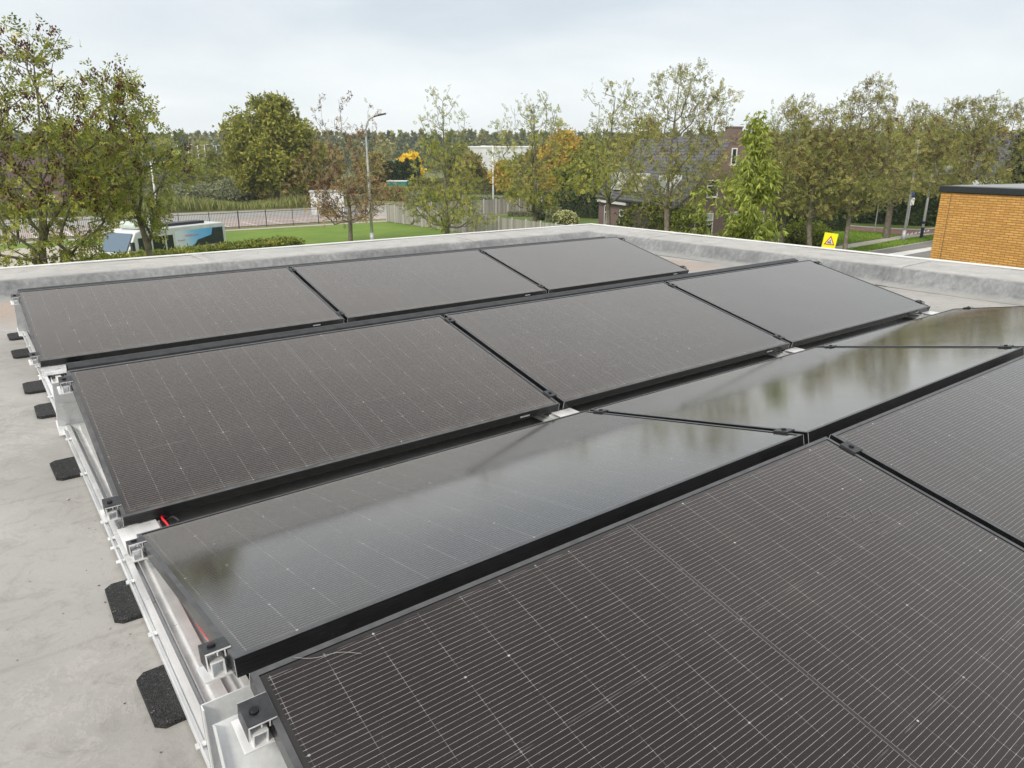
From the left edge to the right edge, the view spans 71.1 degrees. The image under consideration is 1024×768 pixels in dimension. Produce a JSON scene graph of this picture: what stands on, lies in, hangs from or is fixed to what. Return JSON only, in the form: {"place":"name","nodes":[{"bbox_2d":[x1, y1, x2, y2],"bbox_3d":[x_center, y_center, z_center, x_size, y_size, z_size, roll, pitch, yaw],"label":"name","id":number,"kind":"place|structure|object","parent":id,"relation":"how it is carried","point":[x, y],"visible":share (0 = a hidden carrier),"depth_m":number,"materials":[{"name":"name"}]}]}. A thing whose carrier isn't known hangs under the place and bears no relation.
{"place":"outdoors","nodes":[
{"label":"outdoors","id":0,"kind":"place"},
{"bbox_2d":[0,243,102,266],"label":"yard","id":1,"kind":"structure","parent":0,"point":[23,250],"depth_m":51.75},
{"bbox_2d":[0,221,384,244],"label":"footpath","id":2,"kind":"structure","parent":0,"point":[247,229],"depth_m":70.30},
{"bbox_2d":[0,213,385,239],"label":"parking","id":3,"kind":"structure","parent":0,"point":[240,223],"depth_m":76.15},
{"bbox_2d":[0,222,459,248],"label":"lawn","id":4,"kind":"structure","parent":0,"point":[331,233],"depth_m":64.93,"materials":[{"name":"plant"}]},
{"bbox_2d":[0,12,153,266],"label":"ash tree","id":5,"kind":"object","parent":4,"relation":"on","point":[38,254],"visible":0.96,"depth_m":18.03,"materials":[{"name":"green plant"}]},
{"bbox_2d":[43,57,215,255],"bbox_3d":[-10.762,-4.412,20.765,4.146,9.256,4.380,-13,22,-35],"label":"ash tree","id":6,"kind":"object","parent":4,"relation":"on","point":[153,219],"visible":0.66,"depth_m":19.77,"materials":[{"name":"green plant"}]},
{"bbox_2d":[102,220,225,254],"bbox_3d":[-19.791,-7.792,41.175,2.520,3.300,7.115,8,19,24],"label":"touring bus","id":7,"kind":"object","parent":4,"relation":"on","point":[126,236],"visible":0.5,"depth_m":40.30,"materials":[{"name":"paint"}]},
{"bbox_2d":[77,235,306,261],"bbox_3d":[-13.565,-4.653,31.802,2.075,3.295,10.025,13,22,36],"label":"hedge","id":8,"kind":"object","parent":4,"relation":"on","point":[260,243],"visible":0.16,"depth_m":31.63,"materials":[{"name":"green plant"}]},
{"bbox_2d":[280,90,406,240],"bbox_3d":[-13.358,-16.300,54.683,9.473,11.330,10.012,-13,22,-35],"label":"ash tree","id":9,"kind":"object","parent":4,"relation":"on","point":[328,212],"visible":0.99,"depth_m":54.02,"materials":[{"name":"green plant"}]},
{"bbox_2d":[365,113,385,239],"bbox_3d":[-10.373,-15.748,55.432,1.751,9.786,0.360,0,18,0],"label":"street lamp","id":10,"kind":"object","parent":4,"relation":"on","point":[371,220],"visible":0.76,"depth_m":55.26,"materials":[{"name":"grey metal"}]},
{"bbox_2d":[398,85,497,233],"bbox_3d":[-5.106,-17.382,57.019,7.404,11.969,8.597,-13,22,-35],"label":"ash tree","id":11,"kind":"object","parent":4,"relation":"on","point":[445,218],"visible":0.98,"depth_m":57.27,"materials":[{"name":"green plant"}]},
{"bbox_2d":[386,205,572,232],"bbox_3d":[-4.433,-14.593,64.825,0.100,1.870,29.900,-13,22,-35],"label":"wooden fence","id":12,"kind":"object","parent":4,"relation":"on","point":[394,214],"visible":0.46,"depth_m":64.14,"materials":[{"name":"wood"}]},
{"bbox_2d":[671,188,719,236],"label":"cherry tree","id":13,"kind":"object","parent":4,"relation":"on","point":[696,216],"visible":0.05,"depth_m":23.36,"materials":[{"name":"green plant"}]},
{"bbox_2d":[706,110,790,242],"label":"cherry tree","id":14,"kind":"object","parent":4,"relation":"on","point":[750,209],"visible":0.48,"depth_m":23.86,"materials":[{"name":"green plant"}]},
{"bbox_2d":[0,205,495,231],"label":"road","id":15,"kind":"structure","parent":0,"point":[83,220],"depth_m":83.25,"materials":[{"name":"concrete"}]},
{"bbox_2d":[308,190,344,214],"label":"white kiosk","id":16,"kind":"object","parent":15,"relation":"on","point":[330,193],"visible":0.38,"depth_m":85.36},
{"bbox_2d":[2,167,889,244],"bbox_3d":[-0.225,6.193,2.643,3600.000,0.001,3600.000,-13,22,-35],"label":"ground","id":17,"kind":"structure","parent":0,"point":[301,207],"depth_m":89.26,"materials":[{"name":"plant"}]},
{"bbox_2d":[0,154,93,206],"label":"house","id":18,"kind":"structure","parent":17,"relation":"on","point":[19,187],"depth_m":86.41,"materials":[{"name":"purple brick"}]},
{"bbox_2d":[0,192,310,218],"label":"reeds","id":19,"kind":"object","parent":17,"relation":"on","point":[193,203],"visible":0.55,"depth_m":92.10,"materials":[{"name":"plant"}]},
{"bbox_2d":[137,183,200,200],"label":"scrub bush","id":20,"kind":"object","parent":17,"relation":"on","point":[181,192],"visible":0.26,"depth_m":101.13,"materials":[{"name":"green plant"}]},
{"bbox_2d":[0,205,366,239],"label":"iron fence","id":21,"kind":"object","parent":17,"relation":"on","point":[220,213],"visible":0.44,"depth_m":69.88,"materials":[{"name":"grey metal"}]},
{"bbox_2d":[168,181,216,199],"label":"scrub bush","id":22,"kind":"object","parent":17,"relation":"on","point":[202,193],"visible":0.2,"depth_m":103.04,"materials":[{"name":"green plant"}]},
{"bbox_2d":[198,182,255,201],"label":"scrub bush","id":23,"kind":"object","parent":17,"relation":"on","point":[225,193],"visible":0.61,"depth_m":103.17,"materials":[{"name":"green plant"}]},
{"bbox_2d":[212,90,326,200],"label":"round tree","id":24,"kind":"object","parent":17,"relation":"on","point":[255,154],"visible":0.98,"depth_m":99.08,"materials":[{"name":"green plant"}]},
{"bbox_2d":[292,136,347,195],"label":"background tree","id":25,"kind":"object","parent":17,"relation":"on","point":[326,171],"visible":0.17,"depth_m":114.49,"materials":[{"name":"green plant"}]},
{"bbox_2d":[363,185,461,201],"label":"hedge","id":26,"kind":"object","parent":17,"relation":"on","point":[391,196],"visible":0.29,"depth_m":110.53,"materials":[{"name":"green plant"}]},
{"bbox_2d":[6,139,876,172],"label":"treeline","id":27,"kind":"object","parent":17,"relation":"on","point":[394,152],"visible":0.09,"depth_m":305.78,"materials":[{"name":"plant"}]},
{"bbox_2d":[442,141,471,178],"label":"background tree","id":28,"kind":"object","parent":17,"relation":"on","point":[448,164],"visible":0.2,"depth_m":150.73,"materials":[{"name":"green plant"}]},
{"bbox_2d":[392,197,541,214],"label":"wooden fence","id":29,"kind":"object","parent":17,"relation":"on","point":[487,207],"visible":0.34,"depth_m":85.29,"materials":[{"name":"wood"}]},
{"bbox_2d":[452,149,489,178],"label":"background tree","id":30,"kind":"object","parent":17,"relation":"on","point":[480,171],"visible":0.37,"depth_m":132.53,"materials":[{"name":"green plant"}]},
{"bbox_2d":[407,176,549,194],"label":"hedge","id":31,"kind":"object","parent":17,"relation":"on","point":[486,188],"visible":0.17,"depth_m":129.65,"materials":[{"name":"green plant"}]},
{"bbox_2d":[487,160,518,191],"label":"background tree","id":32,"kind":"object","parent":17,"relation":"on","point":[499,179],"visible":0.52,"depth_m":128.20,"materials":[{"name":"green plant"}]},
{"bbox_2d":[0,223,1023,767],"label":"flat roof building","id":33,"kind":"structure","parent":17,"relation":"on","point":[72,673],"depth_m":2.45,"materials":[{"name":"grey"}]},
{"bbox_2d":[11,348,29,358],"bbox_3d":[-2.850,-0.203,4.344,0.300,0.012,0.200,-13,22,-35],"label":"rubber pad","id":34,"kind":"object","parent":33,"relation":"on","point":[20,353],"visible":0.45,"depth_m":4.26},
{"bbox_2d":[22,380,45,393],"bbox_3d":[-2.355,-0.003,3.717,0.300,0.012,0.200,-13,22,-34],"label":"rubber pad","id":35,"kind":"object","parent":33,"relation":"on","point":[32,387],"visible":0.45,"depth_m":3.63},
{"bbox_2d":[34,402,55,418],"bbox_3d":[-2.072,0.103,3.383,0.300,0.012,0.200,-13,22,-34],"label":"rubber pad","id":36,"kind":"object","parent":33,"relation":"on","point":[45,410],"visible":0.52,"depth_m":3.30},
{"bbox_2d":[50,456,80,480],"bbox_3d":[-1.597,0.299,2.766,0.300,0.012,0.200,-14,22,-36],"label":"rubber pad","id":37,"kind":"object","parent":33,"relation":"on","point":[65,469],"visible":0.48,"depth_m":2.68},
{"bbox_2d":[105,579,142,623],"bbox_3d":[-0.933,0.554,1.963,0.300,0.012,0.200,-12,21,-34],"label":"rubber pad","id":38,"kind":"object","parent":33,"relation":"on","point":[123,605],"visible":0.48,"depth_m":1.88,"materials":[{"name":"rubber"}]},
{"bbox_2d":[10,294,286,767],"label":"mounting rail","id":39,"kind":"object","parent":33,"relation":"on","point":[228,714],"visible":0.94,"depth_m":1.69,"materials":[{"name":"metal"}]},
{"bbox_2d":[17,267,343,366],"bbox_3d":[-2.103,-0.490,4.626,1.723,0.035,1.009,-13,35,-35],"label":"solar panel","id":40,"kind":"object","parent":39,"relation":"attached to","point":[65,325],"visible":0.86,"depth_m":4.51,"materials":[{"name":"black glass"}]},
{"bbox_2d":[66,315,559,526],"bbox_3d":[-0.776,0.032,2.989,1.723,0.036,1.009,-13,35,-35],"label":"solar panel","id":41,"kind":"object","parent":39,"relation":"attached to","point":[171,434],"visible":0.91,"depth_m":2.82,"materials":[{"name":"black glass"}]},
{"bbox_2d":[136,411,803,677],"bbox_3d":[-0.083,0.309,2.130,1.723,0.035,1.009,-13,10,-35],"label":"solar panel","id":42,"kind":"object","parent":39,"relation":"attached to","point":[259,584],"visible":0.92,"depth_m":1.85,"materials":[{"name":"black glass"}]},
{"bbox_2d":[249,437,1023,767],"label":"solar panel","id":43,"kind":"object","parent":39,"relation":"attached to","point":[825,603],"visible":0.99,"depth_m":1.34,"materials":[{"name":"black glass"}]},
{"bbox_2d":[136,665,248,728],"bbox_3d":[-0.673,0.659,1.633,0.300,0.012,0.200,-13,22,-36],"label":"rubber pad","id":44,"kind":"object","parent":33,"relation":"on","point":[160,699],"visible":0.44,"depth_m":1.55,"materials":[{"name":"rubber"}]},
{"bbox_2d":[289,268,862,454],"bbox_3d":[-0.118,-0.111,3.529,0.161,0.313,5.770,-13,22,-35],"label":"mounting rail","id":45,"kind":"object","parent":33,"relation":"on","point":[847,445],"visible":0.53,"depth_m":3.13,"materials":[{"name":"metal"}]},
{"bbox_2d":[18,236,605,290],"bbox_3d":[-1.128,-0.954,6.074,5.090,0.270,0.256,-13,22,-35],"label":"wind deflector","id":46,"kind":"object","parent":45,"relation":"attached to","point":[81,284],"visible":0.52,"depth_m":5.46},
{"bbox_2d":[291,249,546,322],"bbox_3d":[-0.707,-0.811,5.628,1.723,0.035,1.009,-13,35,-35],"label":"solar panel","id":47,"kind":"object","parent":45,"relation":"attached to","point":[359,290],"visible":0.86,"depth_m":5.52,"materials":[{"name":"black glass"}]},
{"bbox_2d":[66,258,797,370],"bbox_3d":[0.196,-0.443,4.433,5.084,0.266,0.256,-13,22,-35],"label":"wind deflector","id":48,"kind":"object","parent":45,"relation":"attached to","point":[179,350],"visible":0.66,"depth_m":3.62,"materials":[{"name":"metal"}]},
{"bbox_2d":[444,282,789,408],"bbox_3d":[0.620,-0.289,3.991,1.723,0.036,1.009,-13,35,-35],"label":"solar panel","id":49,"kind":"object","parent":45,"relation":"attached to","point":[573,350],"visible":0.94,"depth_m":3.86,"materials":[{"name":"black glass"}]},
{"bbox_2d":[589,347,1023,442],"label":"solar panel","id":50,"kind":"object","parent":45,"relation":"attached to","point":[813,394],"visible":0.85,"depth_m":2.94,"materials":[{"name":"black glass"}]},
{"bbox_2d":[829,355,1023,547],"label":"solar panel","id":51,"kind":"object","parent":45,"relation":"attached to","point":[958,446],"visible":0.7,"depth_m":2.21,"materials":[{"name":"black glass"}]},
{"bbox_2d":[481,250,1013,356],"bbox_3d":[1.280,-0.432,4.532,0.161,0.313,5.770,-13,22,-35],"label":"mounting rail","id":52,"kind":"object","parent":33,"relation":"on","point":[784,352],"visible":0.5,"depth_m":4.16,"materials":[{"name":"metal"}]},
{"bbox_2d":[620,237,973,318],"bbox_3d":[2.647,-0.746,5.512,0.194,0.313,5.770,-13,22,-35],"label":"mounting rail","id":53,"kind":"object","parent":33,"relation":"on","point":[920,315],"visible":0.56,"depth_m":5.14,"materials":[{"name":"metal"}]},
{"bbox_2d":[480,237,688,293],"bbox_3d":[0.690,-1.131,6.629,1.723,0.035,1.009,-13,35,-35],"label":"solar panel","id":54,"kind":"object","parent":53,"relation":"attached to","point":[553,267],"visible":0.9,"depth_m":6.54,"materials":[{"name":"black glass"}]},
{"bbox_2d":[665,260,930,347],"bbox_3d":[2.017,-0.609,4.992,1.723,0.036,1.009,-13,35,-35],"label":"solar panel","id":55,"kind":"object","parent":53,"relation":"attached to","point":[797,303],"visible":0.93,"depth_m":4.88,"materials":[{"name":"black glass"}]},
{"bbox_2d":[818,306,1023,346],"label":"solar panel","id":56,"kind":"object","parent":53,"relation":"attached to","point":[980,327],"visible":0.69,"depth_m":4.04,"materials":[{"name":"black glass"}]},
{"bbox_2d":[821,232,837,247],"bbox_3d":[12.254,-3.990,28.167,0.589,3.884,0.130,1,18,3],"label":"warning sign","id":57,"kind":"object","parent":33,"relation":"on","point":[829,240],"visible":0.63,"depth_m":27.62,"materials":[{"name":"yellow"}]},
{"bbox_2d":[1,128,1023,166],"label":"wood","id":58,"kind":"object","parent":17,"relation":"on","point":[414,138],"visible":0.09,"depth_m":395.78,"materials":[{"name":"green plant"}]},
{"bbox_2d":[512,139,552,195],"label":"background tree","id":59,"kind":"object","parent":17,"relation":"on","point":[525,161],"visible":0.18,"depth_m":121.34,"materials":[{"name":"green plant"}]},
{"bbox_2d":[529,123,582,193],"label":"background tree","id":60,"kind":"object","parent":17,"relation":"on","point":[574,144],"visible":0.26,"depth_m":112.78,"materials":[{"name":"green plant"}]},
{"bbox_2d":[552,152,611,192],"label":"background tree","id":61,"kind":"object","parent":17,"relation":"on","point":[565,175],"visible":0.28,"depth_m":85.03,"materials":[{"name":"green plant"}]},
{"bbox_2d":[569,137,612,182],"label":"background tree","id":62,"kind":"object","parent":17,"relation":"on","point":[591,150],"visible":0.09,"depth_m":108.31,"materials":[{"name":"green plant"}]},
{"bbox_2d":[592,134,623,174],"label":"background tree","id":63,"kind":"object","parent":17,"relation":"on","point":[613,139],"visible":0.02,"depth_m":101.84,"materials":[{"name":"green plant"}]},
{"bbox_2d":[605,117,661,176],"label":"background tree","id":64,"kind":"object","parent":17,"relation":"on","point":[636,118],"visible":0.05,"depth_m":94.15,"materials":[{"name":"green plant"}]},
{"bbox_2d":[598,56,744,230],"bbox_3d":[10.512,-14.709,47.557,9.711,12.587,7.985,4,18,13],"label":"ash tree","id":65,"kind":"object","parent":17,"relation":"on","point":[669,175],"visible":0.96,"depth_m":46.82,"materials":[{"name":"green plant"}]},
{"bbox_2d":[669,201,712,235],"bbox_3d":[13.033,-11.640,53.040,3.152,3.840,3.656,-5,18,-15],"label":"shrub","id":66,"kind":"object","parent":17,"relation":"on","point":[686,224],"visible":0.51,"depth_m":52.12,"materials":[{"name":"green plant"}]},
{"bbox_2d":[930,184,1023,267],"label":"brick annex","id":67,"kind":"object","parent":17,"relation":"on","point":[982,224],"visible":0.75,"depth_m":13.85,"materials":[{"name":"orange brick"}]},
{"bbox_2d":[985,131,1023,183],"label":"evergreen tree","id":68,"kind":"object","parent":17,"relation":"on","point":[1018,160],"visible":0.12,"depth_m":56.94,"materials":[{"name":"green plant"}]},
{"bbox_2d":[452,146,532,170],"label":"white hall","id":69,"kind":"structure","parent":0,"point":[483,150],"depth_m":247.44,"materials":[{"name":"paint"}]},
{"bbox_2d":[392,215,597,232],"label":"garden lawn","id":70,"kind":"structure","parent":0,"point":[586,220],"depth_m":78.75,"materials":[{"name":"green plant"}]},
{"bbox_2d":[507,210,532,216],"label":"hedge","id":71,"kind":"object","parent":70,"relation":"on","point":[519,213],"visible":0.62,"depth_m":82.64,"materials":[{"name":"green plant"}]},
{"bbox_2d":[486,91,591,221],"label":"ash tree","id":72,"kind":"object","parent":70,"relation":"on","point":[534,199],"visible":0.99,"depth_m":58.79,"materials":[{"name":"green plant"}]},
{"bbox_2d":[551,209,579,224],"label":"flowering shrub","id":73,"kind":"object","parent":70,"relation":"on","point":[566,217],"visible":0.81,"depth_m":70.03,"materials":[{"name":"green plant"}]},
{"bbox_2d":[552,191,598,218],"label":"hedge","id":74,"kind":"object","parent":70,"relation":"on","point":[581,206],"visible":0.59,"depth_m":80.55,"materials":[{"name":"green plant"}]},
{"bbox_2d":[565,77,656,224],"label":"ash tree","id":75,"kind":"object","parent":70,"relation":"on","point":[607,191],"visible":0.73,"depth_m":53.19,"materials":[{"name":"green plant"}]},
{"bbox_2d":[614,201,663,229],"bbox_3d":[10.057,-12.664,56.270,4.317,3.886,4.740,2,18,7],"label":"shrub","id":76,"kind":"object","parent":70,"relation":"on","point":[639,217],"visible":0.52,"depth_m":55.05,"materials":[{"name":"green plant"}]},
{"bbox_2d":[646,190,677,230],"bbox_3d":[11.832,-13.228,57.025,3.279,4.420,3.301,4,18,14],"label":"shrub","id":77,"kind":"object","parent":70,"relation":"on","point":[657,208],"visible":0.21,"depth_m":56.05,"materials":[{"name":"green plant"}]},
{"bbox_2d":[595,126,774,240],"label":"brick house","id":78,"kind":"structure","parent":70,"relation":"on","point":[736,149],"depth_m":57.82,"materials":[{"name":"brick"}]},
{"bbox_2d":[773,205,802,231],"bbox_3d":[24.269,-15.210,65.921,4.759,2.746,3.218,6,19,17],"label":"hedge","id":79,"kind":"object","parent":70,"relation":"on","point":[788,218],"visible":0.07,"depth_m":64.63,"materials":[{"name":"green plant"}]},
{"bbox_2d":[0,0,1023,152],"label":"sky","id":80,"kind":"structure","parent":0,"point":[200,58],"materials":[{"name":"white"}]},
{"bbox_2d":[773,230,897,242],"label":"verge grass","id":81,"kind":"structure","parent":0,"point":[857,235],"depth_m":62.18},
{"bbox_2d":[769,223,934,249],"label":"verge","id":82,"kind":"structure","parent":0,"point":[873,225],"depth_m":69.62,"materials":[{"name":"green plant"}]},
{"bbox_2d":[736,92,844,242],"bbox_3d":[20.566,-15.296,51.935,8.174,10.997,8.124,-13,22,-35],"label":"ash tree","id":83,"kind":"object","parent":82,"relation":"on","point":[777,140],"visible":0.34,"depth_m":50.67,"materials":[{"name":"green plant"}]},
{"bbox_2d":[784,218,828,244],"bbox_3d":[23.532,-12.161,57.301,3.781,2.260,4.005,-14,22,-37],"label":"shrub","id":84,"kind":"object","parent":82,"relation":"on","point":[796,232],"visible":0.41,"depth_m":56.69,"materials":[{"name":"green plant"}]},
{"bbox_2d":[800,225,838,246],"bbox_3d":[23.581,-11.205,54.712,2.830,1.974,2.446,14,23,38],"label":"shrub","id":85,"kind":"object","parent":82,"relation":"on","point":[818,233],"visible":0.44,"depth_m":54.19,"materials":[{"name":"green plant"}]},
{"bbox_2d":[794,195,853,231],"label":"hedge","id":86,"kind":"object","parent":82,"relation":"on","point":[838,224],"visible":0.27,"depth_m":65.58,"materials":[{"name":"green plant"}]},
{"bbox_2d":[768,101,892,245],"bbox_3d":[21.067,-13.559,48.101,7.819,10.062,6.108,2,18,7],"label":"ash tree","id":87,"kind":"object","parent":82,"relation":"on","point":[798,186],"visible":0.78,"depth_m":47.16,"materials":[{"name":"green plant"}]},
{"bbox_2d":[797,70,935,249],"bbox_3d":[23.238,-14.007,46.817,7.145,11.676,8.769,-13,22,-35],"label":"ash tree","id":88,"kind":"object","parent":82,"relation":"on","point":[889,122],"visible":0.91,"depth_m":45.57,"materials":[{"name":"green plant"}]},
{"bbox_2d":[847,234,933,251],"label":"verge grass","id":89,"kind":"structure","parent":82,"relation":"on","point":[893,243],"depth_m":56.17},
{"bbox_2d":[841,186,940,226],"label":"hedge","id":90,"kind":"object","parent":82,"relation":"on","point":[917,209],"visible":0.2,"depth_m":71.44,"materials":[{"name":"green plant"}]},
{"bbox_2d":[843,98,969,237],"bbox_3d":[32.074,-17.680,58.722,8.531,11.391,9.470,-13,22,-35],"label":"ash tree","id":91,"kind":"object","parent":82,"relation":"on","point":[888,220],"visible":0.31,"depth_m":58.60,"materials":[{"name":"green plant"}]},
{"bbox_2d":[901,139,919,240],"bbox_3d":[32.018,-15.511,57.704,0.300,7.867,1.743,7,19,20],"label":"street lamp","id":92,"kind":"object","parent":82,"relation":"on","point":[905,225],"visible":0.58,"depth_m":57.56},
{"bbox_2d":[883,105,996,190],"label":"ash tree","id":93,"kind":"object","parent":82,"relation":"on","point":[947,162],"visible":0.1,"depth_m":69.25,"materials":[{"name":"green plant"}]},
{"bbox_2d":[919,166,962,237],"bbox_3d":[35.582,-14.973,59.324,2.728,5.850,0.260,0,18,0],"label":"street lamp","id":94,"kind":"object","parent":82,"relation":"on","point":[924,216],"visible":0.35,"depth_m":59.38,"materials":[{"name":"grey"}]},
{"bbox_2d":[894,89,1023,199],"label":"ash tree","id":95,"kind":"object","parent":82,"relation":"on","point":[983,143],"visible":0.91,"depth_m":51.55,"materials":[{"name":"green plant"}]},
{"bbox_2d":[935,134,1018,184],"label":"house","id":96,"kind":"structure","parent":82,"relation":"on","point":[1002,156],"depth_m":92.32,"materials":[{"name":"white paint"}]},
{"bbox_2d":[835,233,933,248],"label":"side path","id":97,"kind":"structure","parent":0,"point":[873,241],"depth_m":58.32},
{"bbox_2d":[850,227,934,234],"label":"cycle path","id":98,"kind":"structure","parent":0,"point":[893,231],"depth_m":66.76,"materials":[{"name":"asphalt"}]},
{"bbox_2d":[872,241,932,257],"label":"street","id":99,"kind":"structure","parent":0,"point":[925,254],"depth_m":52.80,"materials":[{"name":"asphalt"}]},
{"bbox_2d":[890,247,931,255],"bbox_3d":[30.764,-9.863,52.865,34.768,0.001,1.665,-13,22,-35],"label":"street line","id":100,"kind":"object","parent":99,"relation":"on","point":[913,251],"visible":0.14,"depth_m":52.19,"materials":[{"name":"paint"}]},
{"label":"meadow","id":101,"kind":"structure","parent":0,"visible":0},
{"bbox_2d":[124,168,186,188],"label":"scrub bush","id":102,"kind":"object","parent":101,"relation":"on","point":[159,176],"visible":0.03,"depth_m":107.78,"materials":[{"name":"green plant"}]},
{"bbox_2d":[149,159,201,185],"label":"scrub bush","id":103,"kind":"object","parent":101,"relation":"on","point":[191,177],"visible":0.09,"depth_m":118.07,"materials":[{"name":"green plant"}]},
{"bbox_2d":[193,166,228,184],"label":"scrub bush","id":104,"kind":"object","parent":101,"relation":"on","point":[212,176],"visible":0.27,"depth_m":115.27,"materials":[{"name":"green plant"}]},
{"bbox_2d":[200,149,226,174],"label":"background tree","id":105,"kind":"object","parent":101,"relation":"on","point":[214,155],"visible":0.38,"depth_m":180.37,"materials":[{"name":"green plant"}]},
{"bbox_2d":[251,189,274,199],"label":"scrub bush","id":106,"kind":"object","parent":101,"relation":"on","point":[264,195],"visible":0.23,"depth_m":114.63,"materials":[{"name":"green plant"}]},
{"bbox_2d":[336,176,373,193],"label":"scrub bush","id":107,"kind":"object","parent":101,"relation":"on","point":[357,189],"visible":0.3,"depth_m":132.14,"materials":[{"name":"green plant"}]},
{"bbox_2d":[353,148,388,185],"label":"background tree","id":108,"kind":"object","parent":101,"relation":"on","point":[382,177],"visible":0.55,"depth_m":141.98,"materials":[{"name":"green plant"}]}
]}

